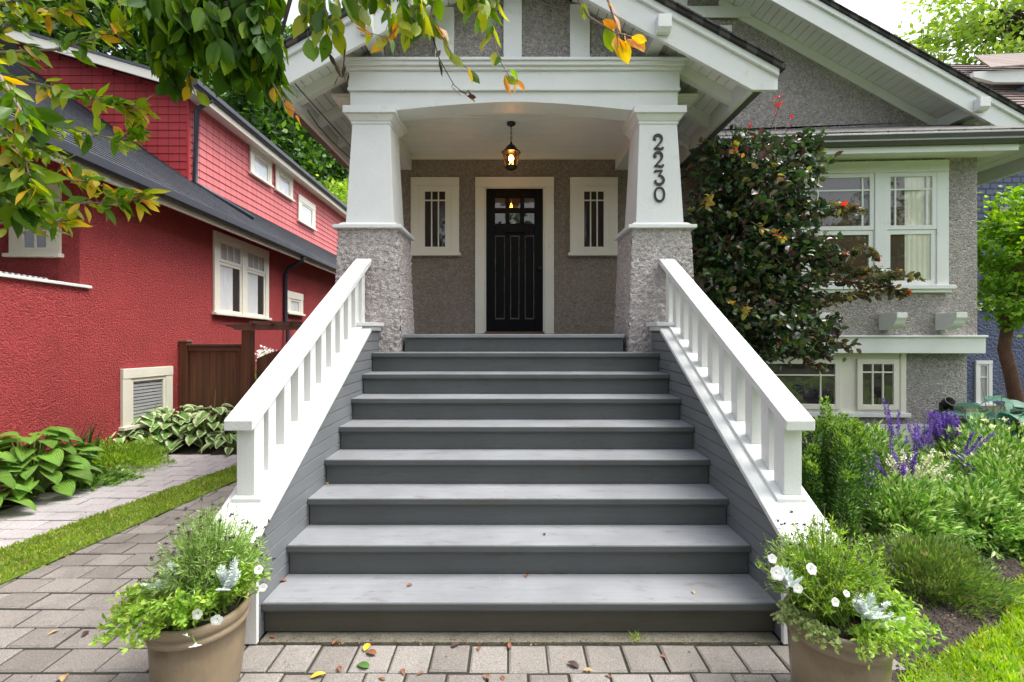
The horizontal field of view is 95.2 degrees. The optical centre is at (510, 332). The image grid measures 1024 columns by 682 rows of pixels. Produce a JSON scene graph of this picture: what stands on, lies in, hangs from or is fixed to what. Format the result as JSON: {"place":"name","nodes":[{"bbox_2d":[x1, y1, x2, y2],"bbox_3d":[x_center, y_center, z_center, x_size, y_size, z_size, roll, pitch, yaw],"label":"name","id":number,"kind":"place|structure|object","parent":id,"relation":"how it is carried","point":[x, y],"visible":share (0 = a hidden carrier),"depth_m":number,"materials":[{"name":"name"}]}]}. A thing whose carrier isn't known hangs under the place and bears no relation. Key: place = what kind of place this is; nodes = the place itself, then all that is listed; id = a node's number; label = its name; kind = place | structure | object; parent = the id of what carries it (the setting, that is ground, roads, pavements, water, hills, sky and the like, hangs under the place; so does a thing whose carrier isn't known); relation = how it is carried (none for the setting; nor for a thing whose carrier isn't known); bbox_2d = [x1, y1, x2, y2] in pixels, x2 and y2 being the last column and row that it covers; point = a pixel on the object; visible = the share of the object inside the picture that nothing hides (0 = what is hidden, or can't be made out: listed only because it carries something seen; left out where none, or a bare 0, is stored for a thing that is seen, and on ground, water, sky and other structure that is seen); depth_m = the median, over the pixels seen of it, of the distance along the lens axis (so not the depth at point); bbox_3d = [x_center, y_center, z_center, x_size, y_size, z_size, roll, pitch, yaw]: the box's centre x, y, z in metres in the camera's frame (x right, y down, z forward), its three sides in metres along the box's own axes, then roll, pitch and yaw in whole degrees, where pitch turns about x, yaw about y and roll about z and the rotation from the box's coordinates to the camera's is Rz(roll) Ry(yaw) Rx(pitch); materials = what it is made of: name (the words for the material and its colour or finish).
{"place":"outdoors","nodes":[
{"label":"outdoors","id":0,"kind":"place"},
{"bbox_2d":[0,481,236,681],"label":"path","id":1,"kind":"structure","parent":0,"point":[29,588],"depth_m":2.77,"materials":[{"name":"grey stone"}]},
{"bbox_2d":[59,673,68,681],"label":"fallen leaf","id":2,"kind":"object","parent":1,"relation":"on","point":[62,677],"visible":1,"depth_m":2.17,"materials":[{"name":"brown plant"}]},
{"bbox_2d":[0,0,646,242],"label":"leaning fruit tree","id":3,"kind":"object","parent":1,"relation":"on","point":[233,45],"visible":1,"depth_m":1.61,"materials":[{"name":"green plant"}]},
{"bbox_2d":[0,454,236,547],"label":"driveway","id":4,"kind":"structure","parent":0,"point":[18,522],"depth_m":4.57,"materials":[{"name":"grey concrete"}]},
{"bbox_2d":[0,463,236,583],"bbox_3d":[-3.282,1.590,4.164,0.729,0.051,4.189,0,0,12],"label":"grass strip","id":5,"kind":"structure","parent":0,"point":[52,537],"depth_m":3.85,"materials":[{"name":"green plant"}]},
{"bbox_2d":[0,437,236,510],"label":"garden soil","id":6,"kind":"structure","parent":0,"point":[192,448],"depth_m":6.29,"materials":[{"name":"brown soil"}]},
{"bbox_2d":[0,452,44,510],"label":"hosta plant","id":7,"kind":"object","parent":6,"relation":"on","point":[7,478],"visible":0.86,"depth_m":4.17,"materials":[{"name":"green plant"}]},
{"bbox_2d":[0,426,108,499],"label":"hosta plant","id":8,"kind":"object","parent":6,"relation":"on","point":[47,473],"visible":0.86,"depth_m":4.56,"materials":[{"name":"green plant"}]},
{"bbox_2d":[46,416,102,475],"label":"strappy plant","id":9,"kind":"object","parent":6,"relation":"on","point":[90,435],"visible":0.27,"depth_m":5.21,"materials":[{"name":"green plant"}]},
{"bbox_2d":[61,464,144,491],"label":"shrub","id":10,"kind":"object","parent":6,"relation":"on","point":[115,475],"visible":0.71,"depth_m":5.01,"materials":[{"name":"green plant"}]},
{"bbox_2d":[63,435,176,474],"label":"grass","id":11,"kind":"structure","parent":6,"relation":"on","point":[147,456],"depth_m":5.54,"materials":[{"name":"green plant"}]},
{"bbox_2d":[124,403,185,449],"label":"variegated hosta","id":12,"kind":"object","parent":6,"relation":"on","point":[149,420],"visible":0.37,"depth_m":6.27,"materials":[{"name":"green plant"}]},
{"bbox_2d":[138,404,213,453],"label":"variegated hosta","id":13,"kind":"object","parent":6,"relation":"on","point":[183,415],"visible":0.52,"depth_m":6.46,"materials":[{"name":"green plant"}]},
{"bbox_2d":[168,390,235,452],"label":"variegated hosta","id":14,"kind":"object","parent":6,"relation":"on","point":[212,424],"visible":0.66,"depth_m":6.48,"materials":[{"name":"green plant"}]},
{"bbox_2d":[178,340,240,434],"bbox_3d":[-4.476,0.860,7.100,1.053,1.500,0.145,0,0,0],"label":"wooden fence","id":15,"kind":"object","parent":6,"relation":"on","point":[206,371],"visible":0.58,"depth_m":7.09,"materials":[{"name":"brown wood"}]},
{"bbox_2d":[198,427,236,455],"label":"variegated hosta","id":16,"kind":"object","parent":6,"relation":"on","point":[228,449],"visible":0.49,"depth_m":6.27,"materials":[{"name":"green plant"}]},
{"bbox_2d":[225,321,301,398],"bbox_3d":[-3.330,0.723,6.900,1.656,1.775,0.400,0,0,0],"label":"garden arbor","id":17,"kind":"object","parent":6,"relation":"on","point":[248,355],"visible":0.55,"depth_m":6.84,"materials":[{"name":"brown wood"}]},
{"bbox_2d":[257,350,280,378],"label":"arched gate","id":18,"kind":"structure","parent":17,"relation":"attached to","point":[264,362],"depth_m":7.00,"materials":[{"name":"brown wood"}]},
{"bbox_2d":[0,454,790,681],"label":"paving joints","id":19,"kind":"object","parent":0,"point":[528,675],"depth_m":2.35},
{"bbox_2d":[260,631,779,644],"bbox_3d":[0.050,1.618,2.513,2.700,0.024,0.175,0,0,0],"label":"stair footing","id":20,"kind":"object","parent":19,"relation":"on","point":[556,637],"visible":0.5,"depth_m":2.46,"materials":[{"name":"concrete"}]},
{"bbox_2d":[628,630,647,644],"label":"grass tuft","id":21,"kind":"object","parent":20,"relation":"on","point":[635,636],"visible":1,"depth_m":2.45,"materials":[{"name":"green plant"}]},
{"bbox_2d":[206,259,841,643],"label":"staircase","id":22,"kind":"structure","parent":19,"relation":"on","point":[699,418],"depth_m":3.06,"materials":[{"name":"grey paint"}]},
{"bbox_2d":[90,0,1023,63],"label":"sky","id":23,"kind":"structure","parent":0,"point":[887,14],"materials":[{"name":"white"}]},
{"bbox_2d":[238,645,904,681],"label":"front path","id":24,"kind":"structure","parent":0,"point":[643,662],"depth_m":2.28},
{"bbox_2d":[143,590,250,681],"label":"flower pot","id":25,"kind":"object","parent":24,"relation":"on","point":[217,655],"visible":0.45,"depth_m":1.98,"materials":[{"name":"ceramic"}]},
{"bbox_2d":[88,572,177,654],"bbox_3d":[-1.588,1.195,2.013,0.307,0.178,0.591,0,0,-20],"label":"trailing plant","id":26,"kind":"object","parent":25,"relation":"in","point":[133,604],"visible":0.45,"depth_m":1.93,"materials":[{"name":"green plant"}]},
{"bbox_2d":[141,561,180,587],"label":"silver plant","id":27,"kind":"object","parent":25,"relation":"in","point":[164,576],"visible":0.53,"depth_m":2.05,"materials":[{"name":"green plant"}]},
{"bbox_2d":[188,608,202,622],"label":"white flower","id":28,"kind":"object","parent":25,"relation":"on","point":[197,615],"visible":0.93,"depth_m":1.90,"materials":[{"name":"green plant"}]},
{"bbox_2d":[190,632,201,646],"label":"white flower","id":29,"kind":"object","parent":25,"relation":"on","point":[195,644],"visible":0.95,"depth_m":1.87,"materials":[{"name":"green plant"}]},
{"bbox_2d":[134,547,272,630],"bbox_3d":[-1.291,1.147,2.040,0.275,0.242,0.540,0,0,42],"label":"trailing plant","id":30,"kind":"object","parent":25,"relation":"in","point":[180,614],"visible":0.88,"depth_m":1.95,"materials":[{"name":"green plant"}]},
{"bbox_2d":[188,615,222,626],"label":"white flower","id":31,"kind":"object","parent":25,"relation":"on","point":[216,620],"visible":0.96,"depth_m":1.90,"materials":[{"name":"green plant"}]},
{"bbox_2d":[137,497,276,611],"bbox_3d":[-1.365,1.016,2.173,0.552,0.510,0.500,0,0,0],"label":"lavender plant","id":32,"kind":"object","parent":25,"relation":"in","point":[204,555],"visible":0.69,"depth_m":2.11,"materials":[{"name":"green plant"}]},
{"bbox_2d":[216,557,241,590],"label":"silver plant","id":33,"kind":"object","parent":25,"relation":"in","point":[228,578],"visible":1,"depth_m":1.98,"materials":[{"name":"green plant"}]},
{"bbox_2d":[234,565,263,609],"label":"white flower","id":34,"kind":"object","parent":25,"relation":"on","point":[258,569],"visible":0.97,"depth_m":2.05,"materials":[{"name":"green plant"}]},
{"bbox_2d":[238,583,267,606],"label":"white flower","id":35,"kind":"object","parent":25,"relation":"on","point":[262,587],"visible":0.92,"depth_m":2.05,"materials":[{"name":"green plant"}]},
{"bbox_2d":[310,671,325,677],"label":"fallen leaf","id":36,"kind":"object","parent":24,"relation":"on","point":[315,674],"visible":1,"depth_m":2.19,"materials":[{"name":"yellow plant"}]},
{"bbox_2d":[357,661,369,667],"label":"fallen leaf","id":37,"kind":"object","parent":24,"relation":"on","point":[364,664],"visible":1,"depth_m":2.25,"materials":[{"name":"green plant"}]},
{"bbox_2d":[363,643,370,650],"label":"fallen leaf","id":38,"kind":"object","parent":24,"relation":"on","point":[366,646],"visible":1,"depth_m":2.38,"materials":[{"name":"yellow plant"}]},
{"bbox_2d":[366,649,376,653],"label":"fallen leaf","id":39,"kind":"object","parent":24,"relation":"on","point":[371,651],"visible":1,"depth_m":2.34,"materials":[{"name":"brown plant"}]},
{"bbox_2d":[22,628,769,681],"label":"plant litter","id":40,"kind":"object","parent":24,"relation":"on","point":[492,643],"visible":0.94,"depth_m":2.42,"materials":[{"name":"brown plant"}]},
{"bbox_2d":[568,660,578,667],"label":"fallen leaf","id":41,"kind":"object","parent":24,"relation":"on","point":[574,663],"visible":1,"depth_m":2.26,"materials":[{"name":"brown plant"}]},
{"bbox_2d":[784,594,896,681],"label":"flower pot","id":42,"kind":"object","parent":24,"relation":"on","point":[811,662],"visible":0.38,"depth_m":1.88,"materials":[{"name":"ceramic"}]},
{"bbox_2d":[767,554,796,608],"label":"white flower","id":43,"kind":"object","parent":42,"relation":"on","point":[772,558],"visible":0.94,"depth_m":1.95,"materials":[{"name":"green plant"}]},
{"bbox_2d":[770,565,799,615],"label":"white flower","id":44,"kind":"object","parent":42,"relation":"on","point":[777,572],"visible":0.95,"depth_m":1.90,"materials":[{"name":"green plant"}]},
{"bbox_2d":[776,565,802,588],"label":"silver plant","id":45,"kind":"object","parent":42,"relation":"in","point":[787,581],"visible":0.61,"depth_m":1.94,"materials":[{"name":"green plant"}]},
{"bbox_2d":[770,598,842,654],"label":"trailing plant","id":46,"kind":"object","parent":42,"relation":"in","point":[790,612],"visible":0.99,"depth_m":1.95,"materials":[{"name":"green plant"}]},
{"bbox_2d":[793,583,848,636],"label":"white flower","id":47,"kind":"object","parent":42,"relation":"on","point":[797,587],"visible":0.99,"depth_m":1.84,"materials":[{"name":"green plant"}]},
{"bbox_2d":[806,563,848,635],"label":"white flower","id":48,"kind":"object","parent":42,"relation":"on","point":[811,568],"visible":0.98,"depth_m":1.87,"materials":[{"name":"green plant"}]},
{"bbox_2d":[756,503,903,624],"bbox_3d":[1.401,1.033,2.066,0.585,0.477,0.534,0,0,0],"label":"flowering plant","id":49,"kind":"object","parent":42,"relation":"on","point":[849,576],"visible":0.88,"depth_m":2.01,"materials":[{"name":"green plant"}]},
{"bbox_2d":[831,597,849,636],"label":"white flower","id":50,"kind":"object","parent":42,"relation":"on","point":[835,601],"visible":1,"depth_m":1.82,"materials":[{"name":"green plant"}]},
{"bbox_2d":[843,590,850,636],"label":"white flower","id":51,"kind":"object","parent":42,"relation":"on","point":[846,593],"visible":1,"depth_m":1.85,"materials":[{"name":"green plant"}]},
{"bbox_2d":[852,592,891,618],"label":"silver plant","id":52,"kind":"object","parent":42,"relation":"in","point":[862,609],"visible":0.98,"depth_m":1.84,"materials":[{"name":"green plant"}]},
{"bbox_2d":[870,603,906,628],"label":"silver plant","id":53,"kind":"object","parent":42,"relation":"in","point":[890,615],"visible":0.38,"depth_m":1.83,"materials":[{"name":"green plant"}]},
{"bbox_2d":[844,578,952,670],"bbox_3d":[1.567,1.172,1.936,0.364,0.160,0.643,0,0,24],"label":"trailing plant","id":54,"kind":"object","parent":42,"relation":"in","point":[903,633],"visible":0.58,"depth_m":1.81,"materials":[{"name":"green plant"}]},
{"bbox_2d":[317,406,1009,573],"bbox_3d":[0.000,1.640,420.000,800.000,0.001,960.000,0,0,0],"label":"ground","id":55,"kind":"structure","parent":0,"point":[996,408],"depth_m":3.99,"materials":[{"name":"grey"}]},
{"bbox_2d":[110,427,154,447],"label":"variegated hosta","id":56,"kind":"object","parent":55,"relation":"on","point":[137,436],"visible":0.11,"depth_m":6.11,"materials":[{"name":"green plant"}]},
{"bbox_2d":[0,0,292,116],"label":"broad tree","id":57,"kind":"object","parent":55,"relation":"on","point":[95,19],"visible":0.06,"depth_m":24.35,"materials":[{"name":"green plant"}]},
{"bbox_2d":[0,24,346,493],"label":"red house","id":58,"kind":"structure","parent":55,"relation":"on","point":[101,318],"depth_m":6.88,"materials":[{"name":"paint"}]},
{"bbox_2d":[2,181,63,257],"bbox_3d":[-5.505,-1.310,5.399,0.650,0.886,0.079,0,0,0],"label":"window frame","id":59,"kind":"structure","parent":58,"relation":"in","point":[29,245],"depth_m":5.41,"materials":[{"name":"beige paint"}]},
{"bbox_2d":[118,366,175,430],"bbox_3d":[-4.957,0.876,6.433,0.084,0.815,0.946,0,0,0],"label":"vent","id":60,"kind":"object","parent":58,"relation":"in","point":[140,388],"depth_m":6.34,"materials":[{"name":"beige paint"}]},
{"bbox_2d":[212,230,271,319],"bbox_3d":[-4.957,-0.985,8.734,0.084,1.463,1.827,0,0,0],"label":"window frame","id":61,"kind":"structure","parent":58,"relation":"in","point":[240,268],"depth_m":8.61,"materials":[{"name":"beige paint"}]},
{"bbox_2d":[249,145,273,187],"bbox_3d":[-6.135,-4.084,11.558,0.084,0.712,1.041,0,0,0],"label":"window frame","id":62,"kind":"structure","parent":58,"relation":"in","point":[261,170],"depth_m":11.51,"materials":[{"name":"beige paint"}]},
{"bbox_2d":[274,164,294,201],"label":"window frame","id":63,"kind":"structure","parent":58,"relation":"in","point":[283,187],"depth_m":12.72,"materials":[{"name":"beige paint"}]},
{"bbox_2d":[288,291,305,315],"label":"window frame","id":64,"kind":"structure","parent":58,"relation":"in","point":[295,300],"depth_m":10.83,"materials":[{"name":"beige paint"}]},
{"bbox_2d":[297,194,316,230],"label":"window frame","id":65,"kind":"structure","parent":58,"relation":"in","point":[306,209],"depth_m":14.17,"materials":[{"name":"beige paint"}]},
{"bbox_2d":[255,345,276,381],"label":"flowering shrub","id":66,"kind":"object","parent":55,"relation":"on","point":[260,354],"visible":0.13,"depth_m":8.38,"materials":[{"name":"white plant"}]},
{"bbox_2d":[187,39,348,191],"bbox_3d":[-12.229,-7.260,25.955,13.457,17.785,10.993,0,0,0],"label":"broad tree","id":67,"kind":"object","parent":55,"relation":"on","point":[296,142],"visible":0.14,"depth_m":22.76,"materials":[{"name":"green plant"}]},
{"bbox_2d":[313,174,348,205],"bbox_3d":[-8.842,-2.932,21.818,4.858,9.085,5.543,0,0,-12],"label":"young tree","id":68,"kind":"object","parent":55,"relation":"on","point":[342,195],"visible":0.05,"depth_m":21.13,"materials":[{"name":"green plant"}]},
{"bbox_2d":[262,0,1023,483],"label":"house","id":69,"kind":"structure","parent":55,"relation":"on","point":[570,230],"depth_m":6.20,"materials":[{"name":"paint"}]},
{"bbox_2d":[294,83,350,146],"bbox_3d":[-1.978,-2.427,5.577,0.258,0.509,2.241,0,0,10],"label":"cable","id":70,"kind":"object","parent":69,"relation":"attached to","point":[322,114],"visible":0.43,"depth_m":5.01,"materials":[{"name":"black rubber"}]},
{"bbox_2d":[307,109,349,157],"bbox_3d":[-1.973,-2.205,5.746,0.081,0.170,1.910,0,0,5],"label":"cable","id":71,"kind":"object","parent":69,"relation":"attached to","point":[326,135],"visible":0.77,"depth_m":5.09,"materials":[{"name":"black rubber"}]},
{"bbox_2d":[410,177,460,255],"bbox_3d":[-1.083,-1.665,6.709,0.755,1.130,0.079,0,0,0],"label":"window frame","id":72,"kind":"structure","parent":69,"relation":"in","point":[434,200],"depth_m":6.72,"materials":[{"name":"beige paint"}]},
{"bbox_2d":[501,121,520,170],"bbox_3d":[0.010,-2.264,5.700,0.236,0.579,0.204,0,0,0],"label":"porch lantern","id":73,"kind":"object","parent":69,"relation":"hanging from","point":[510,150],"visible":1,"depth_m":5.67,"materials":[{"name":"black metal"}]},
{"bbox_2d":[486,189,542,331],"bbox_3d":[0.062,-1.040,6.704,0.813,2.055,0.085,0,0,0],"label":"front door","id":74,"kind":"structure","parent":69,"relation":"in","point":[521,208],"depth_m":6.72,"materials":[{"name":"black paint"}]},
{"bbox_2d":[568,177,617,255],"bbox_3d":[1.202,-1.665,6.709,0.745,1.130,0.079,0,0,0],"label":"window frame","id":75,"kind":"structure","parent":69,"relation":"in","point":[593,200],"depth_m":6.72,"materials":[{"name":"beige paint"}]},
{"bbox_2d":[720,25,731,31],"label":"window frame","id":76,"kind":"structure","parent":69,"relation":"in","point":[729,27],"depth_m":6.71,"materials":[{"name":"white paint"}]},
{"bbox_2d":[766,353,910,417],"bbox_3d":[4.335,0.715,6.399,2.157,0.870,0.058,0,0,3],"label":"window frame","id":77,"kind":"structure","parent":69,"relation":"in","point":[856,386],"depth_m":6.38,"materials":[{"name":"beige paint"}]},
{"bbox_2d":[797,160,955,292],"bbox_3d":[4.820,-1.407,6.235,2.068,1.755,0.089,0,0,3],"label":"window frame","id":78,"kind":"structure","parent":69,"relation":"in","point":[906,219],"depth_m":6.24,"materials":[{"name":"white paint"}]},
{"bbox_2d":[895,0,1023,63],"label":"airy tree","id":79,"kind":"object","parent":55,"relation":"on","point":[1004,23],"visible":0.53,"depth_m":16.68,"materials":[{"name":"green plant"}]},
{"bbox_2d":[949,53,1023,405],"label":"blue house","id":80,"kind":"structure","parent":55,"relation":"on","point":[1003,74],"depth_m":10.63,"materials":[{"name":"paint"}]},
{"bbox_2d":[975,361,995,405],"bbox_3d":[10.605,1.133,10.457,0.430,1.005,0.084,0,0,0],"label":"window frame","id":81,"kind":"structure","parent":80,"relation":"in","point":[983,369],"depth_m":10.46,"materials":[{"name":"white paint"}]},
{"bbox_2d":[815,425,1023,681],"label":"flower bed soil","id":82,"kind":"structure","parent":0,"point":[956,634],"depth_m":2.65,"materials":[{"name":"brown soil"}]},
{"bbox_2d":[681,94,926,373],"bbox_3d":[3.019,-0.471,5.116,2.451,4.167,1.860,0,0,0],"label":"camellia shrub","id":83,"kind":"object","parent":82,"relation":"on","point":[769,246],"visible":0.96,"depth_m":4.91,"materials":[{"name":"green plant"}]},
{"bbox_2d":[802,395,883,545],"bbox_3d":[2.634,1.063,3.851,0.719,1.104,0.890,0,0,36],"label":"yew shrub","id":84,"kind":"object","parent":82,"relation":"on","point":[838,459],"visible":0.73,"depth_m":3.66,"materials":[{"name":"green plant"}]},
{"bbox_2d":[826,418,919,480],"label":"leafy perennial","id":85,"kind":"object","parent":82,"relation":"on","point":[882,444],"visible":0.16,"depth_m":4.59,"materials":[{"name":"green plant"}]},
{"bbox_2d":[860,398,918,508],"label":"salvia plant","id":86,"kind":"object","parent":82,"relation":"on","point":[903,470],"visible":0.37,"depth_m":4.04,"materials":[{"name":"purple plant"}]},
{"bbox_2d":[849,470,983,554],"bbox_3d":[3.107,1.383,3.728,1.000,0.532,1.053,0,0,0],"label":"leafy perennial","id":87,"kind":"object","parent":82,"relation":"on","point":[922,497],"visible":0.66,"depth_m":3.57,"materials":[{"name":"green plant"}]},
{"bbox_2d":[885,448,951,482],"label":"astilbe plant","id":88,"kind":"object","parent":82,"relation":"on","point":[926,466],"visible":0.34,"depth_m":4.00,"materials":[{"name":"beige plant"}]},
{"bbox_2d":[904,419,933,462],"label":"salvia plant","id":89,"kind":"object","parent":82,"relation":"on","point":[917,439],"visible":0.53,"depth_m":4.75,"materials":[{"name":"purple plant"}]},
{"bbox_2d":[873,443,1001,495],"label":"leafy perennial","id":90,"kind":"object","parent":82,"relation":"on","point":[936,460],"visible":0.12,"depth_m":4.41,"materials":[{"name":"green plant"}]},
{"bbox_2d":[854,529,1023,622],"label":"heather mound","id":91,"kind":"object","parent":82,"relation":"on","point":[935,557],"visible":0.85,"depth_m":2.85,"materials":[{"name":"green plant"}]},
{"bbox_2d":[927,410,960,461],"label":"salvia plant","id":92,"kind":"object","parent":82,"relation":"on","point":[939,423],"visible":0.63,"depth_m":5.15,"materials":[{"name":"purple plant"}]},
{"bbox_2d":[939,396,956,443],"bbox_3d":[5.362,1.197,5.740,0.150,0.826,0.178,0,0,0],"label":"garden spotlight","id":93,"kind":"object","parent":82,"relation":"on","point":[946,403],"visible":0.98,"depth_m":5.73,"materials":[{"name":"black metal"}]},
{"bbox_2d":[888,465,1023,559],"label":"leafy perennial","id":94,"kind":"object","parent":82,"relation":"on","point":[971,494],"visible":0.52,"depth_m":3.54,"materials":[{"name":"green plant"}]},
{"bbox_2d":[924,432,994,474],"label":"salvia plant","id":95,"kind":"object","parent":82,"relation":"on","point":[973,448],"visible":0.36,"depth_m":4.52,"materials":[{"name":"purple plant"}]},
{"bbox_2d":[917,409,1023,472],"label":"yellow flowered plant","id":96,"kind":"object","parent":82,"relation":"on","point":[1005,443],"visible":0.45,"depth_m":4.90,"materials":[{"name":"green plant"}]},
{"bbox_2d":[922,379,1023,453],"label":"blue hosta","id":97,"kind":"object","parent":82,"relation":"on","point":[1010,408],"visible":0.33,"depth_m":5.88,"materials":[{"name":"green plant"}]},
{"bbox_2d":[938,446,1023,503],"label":"leafy perennial","id":98,"kind":"object","parent":82,"relation":"on","point":[995,464],"visible":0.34,"depth_m":4.05,"materials":[{"name":"green plant"}]},
{"bbox_2d":[958,501,1023,559],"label":"leafy perennial","id":99,"kind":"object","parent":82,"relation":"on","point":[1006,547],"visible":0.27,"depth_m":3.49,"materials":[{"name":"green plant"}]},
{"bbox_2d":[965,397,1023,438],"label":"blue hosta","id":100,"kind":"object","parent":82,"relation":"on","point":[992,415],"visible":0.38,"depth_m":5.80,"materials":[{"name":"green plant"}]},
{"bbox_2d":[977,183,1023,438],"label":"slim tree","id":101,"kind":"object","parent":82,"relation":"on","point":[1006,229],"visible":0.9,"depth_m":7.05,"materials":[{"name":"green plant"}]},
{"bbox_2d":[897,553,1023,681],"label":"lawn","id":102,"kind":"structure","parent":0,"point":[946,674],"depth_m":2.20,"materials":[{"name":"green plant"}]},
{"bbox_2d":[965,640,1021,668],"bbox_3d":[3.062,1.598,2.131,2.259,0.044,1.103,0,0,-27],"label":"lawn clover","id":103,"kind":"object","parent":102,"relation":"on","point":[982,654],"visible":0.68,"depth_m":2.33,"materials":[{"name":"green plant"}]}
]}

